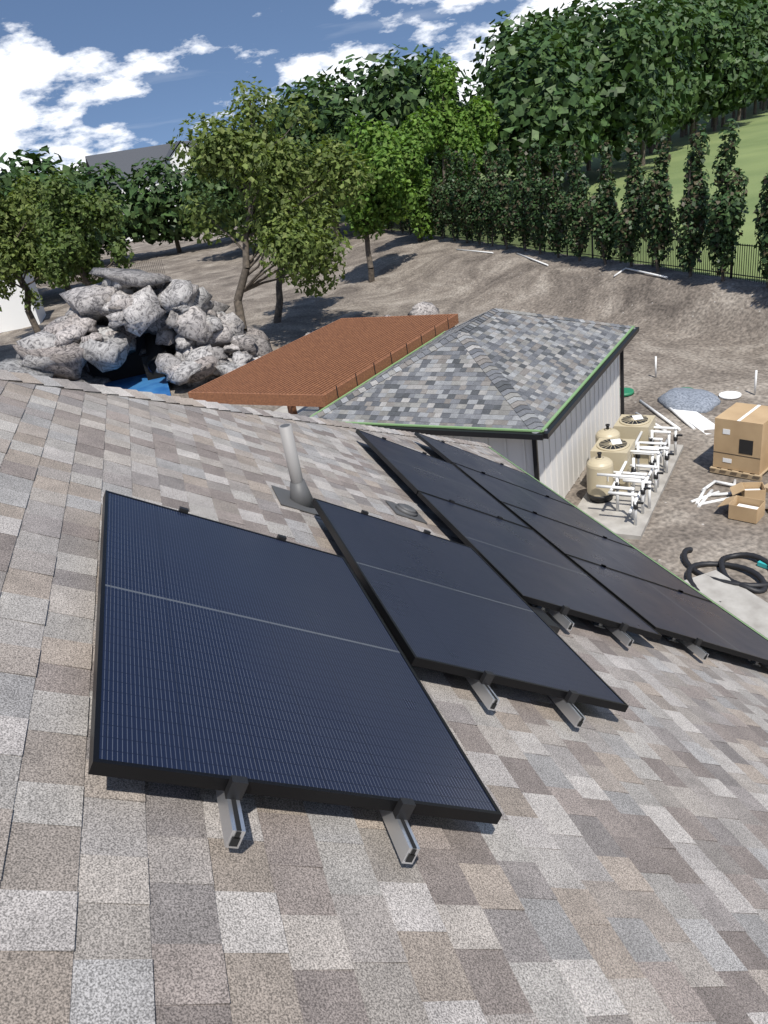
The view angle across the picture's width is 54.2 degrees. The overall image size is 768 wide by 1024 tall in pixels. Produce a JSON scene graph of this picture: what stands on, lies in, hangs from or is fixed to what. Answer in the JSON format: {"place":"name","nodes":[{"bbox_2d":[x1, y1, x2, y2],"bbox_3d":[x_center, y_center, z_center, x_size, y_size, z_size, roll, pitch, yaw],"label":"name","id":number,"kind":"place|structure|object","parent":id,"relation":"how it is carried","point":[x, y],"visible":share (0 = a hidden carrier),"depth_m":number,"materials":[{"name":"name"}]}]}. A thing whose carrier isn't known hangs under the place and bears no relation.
{"place":"outdoors","nodes":[
{"label":"outdoors","id":0,"kind":"place"},
{"bbox_2d":[0,140,196,332],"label":"buildings","id":1,"kind":"structure","parent":0,"point":[13,315],"depth_m":127.70,"materials":[{"name":"white"}]},
{"bbox_2d":[87,332,170,395],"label":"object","id":2,"kind":"object","parent":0,"point":[135,371],"visible":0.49,"depth_m":33.47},
{"bbox_2d":[0,0,659,175],"label":"sky","id":3,"kind":"structure","parent":0,"point":[79,79],"materials":[{"name":"blue"}]},
{"bbox_2d":[0,370,767,1023],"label":"house roof","id":4,"kind":"structure","parent":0,"point":[610,866],"depth_m":2.10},
{"bbox_2d":[271,423,426,523],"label":"roof vents","id":5,"kind":"object","parent":4,"relation":"on","point":[298,495],"visible":0.88,"depth_m":4.55,"materials":[{"name":"grey"}]},
{"bbox_2d":[179,437,767,863],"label":"panel mounting rails","id":6,"kind":"object","parent":4,"relation":"on","point":[231,795],"visible":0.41,"depth_m":2.00,"materials":[{"name":"silver metal"}]},
{"bbox_2d":[88,429,767,823],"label":"solar panels","id":7,"kind":"object","parent":6,"relation":"on","point":[266,665],"visible":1,"depth_m":2.85,"materials":[{"name":"black glass"}]},
{"bbox_2d":[0,99,767,602],"bbox_3d":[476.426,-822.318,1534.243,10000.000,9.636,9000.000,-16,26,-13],"label":"ground","id":8,"kind":"structure","parent":0,"point":[704,329],"depth_m":35.27,"materials":[{"name":"brown soil"}]},
{"bbox_2d":[0,172,61,332],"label":"tree","id":9,"kind":"object","parent":8,"relation":"on","point":[19,248],"visible":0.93,"depth_m":46.47,"materials":[{"name":"green plant"}]},
{"bbox_2d":[32,166,134,288],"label":"tree","id":10,"kind":"object","parent":8,"relation":"on","point":[63,226],"visible":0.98,"depth_m":41.60,"materials":[{"name":"green plant"}]},
{"bbox_2d":[0,268,438,387],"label":"grotto rocks","id":11,"kind":"object","parent":8,"relation":"on","point":[108,320],"visible":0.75,"depth_m":31.83,"materials":[{"name":"grey stone"}]},
{"bbox_2d":[170,76,376,332],"bbox_3d":[-4.772,-13.644,34.772,7.799,11.617,7.019,-27,31,-32],"label":"tree","id":12,"kind":"object","parent":8,"relation":"on","point":[266,167],"visible":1,"depth_m":33.32,"materials":[{"name":"green plant"}]},
{"bbox_2d":[241,136,340,322],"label":"tree","id":13,"kind":"object","parent":8,"relation":"on","point":[315,211],"visible":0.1,"depth_m":41.34,"materials":[{"name":"green plant"}]},
{"bbox_2d":[188,314,458,416],"bbox_3d":[-2.017,-3.427,22.805,7.500,2.860,13.000,6,30,30],"label":"pergola","id":14,"kind":"object","parent":8,"relation":"on","point":[310,374],"visible":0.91,"depth_m":21.35,"materials":[{"name":"terracotta tile"},{"name":"wood"}]},
{"bbox_2d":[329,108,419,282],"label":"tree","id":15,"kind":"object","parent":8,"relation":"on","point":[383,205],"visible":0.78,"depth_m":46.23,"materials":[{"name":"green plant"}]},
{"bbox_2d":[0,0,767,290],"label":"tree belt","id":16,"kind":"object","parent":8,"relation":"on","point":[649,69],"visible":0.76,"depth_m":66.65,"materials":[{"name":"green plant"}]},
{"bbox_2d":[37,219,767,286],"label":"fence","id":17,"kind":"object","parent":8,"relation":"on","point":[565,250],"visible":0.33,"depth_m":33.18,"materials":[{"name":"black metal"}]},
{"bbox_2d":[389,112,435,240],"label":"tree","id":18,"kind":"object","parent":8,"relation":"on","point":[412,143],"visible":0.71,"depth_m":51.37,"materials":[{"name":"green plant"}]},
{"bbox_2d":[411,55,500,225],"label":"tree","id":19,"kind":"object","parent":8,"relation":"on","point":[465,139],"visible":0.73,"depth_m":57.37,"materials":[{"name":"green plant"}]},
{"bbox_2d":[310,326,638,497],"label":"shed","id":20,"kind":"structure","parent":8,"relation":"on","point":[555,456],"depth_m":17.07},
{"bbox_2d":[312,308,634,433],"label":"shed roof","id":21,"kind":"structure","parent":20,"relation":"on","point":[499,368],"depth_m":17.07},
{"bbox_2d":[384,119,767,287],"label":"trees","id":22,"kind":"object","parent":8,"relation":"on","point":[559,211],"visible":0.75,"depth_m":33.73,"materials":[{"name":"green plant"}]},
{"bbox_2d":[577,414,683,539],"bbox_3d":[5.604,-1.147,17.321,1.825,1.240,4.902,6,30,30],"label":"pool equipment","id":23,"kind":"object","parent":8,"relation":"on","point":[630,464],"visible":1,"depth_m":16.83,"materials":[{"name":"beige plastic"}]},
{"bbox_2d":[657,388,720,412],"bbox_3d":[8.866,-3.340,21.824,1.746,0.340,1.744,14,34,40],"label":"gravel heap","id":24,"kind":"object","parent":8,"relation":"on","point":[697,400],"visible":0.99,"depth_m":21.43,"materials":[{"name":"grey gravel"}]},
{"bbox_2d":[624,356,767,637],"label":"yard clutter","id":25,"kind":"object","parent":8,"relation":"on","point":[740,440],"visible":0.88,"depth_m":16.62,"materials":[{"name":"cardboard"}]},
{"bbox_2d":[681,547,767,601],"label":"hose","id":26,"kind":"object","parent":8,"relation":"on","point":[761,587],"visible":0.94,"depth_m":13.82,"materials":[{"name":"black rubber"}]},
{"bbox_2d":[488,446,767,639],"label":"roof edge","id":27,"kind":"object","parent":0,"point":[638,550],"depth_m":8.36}
]}

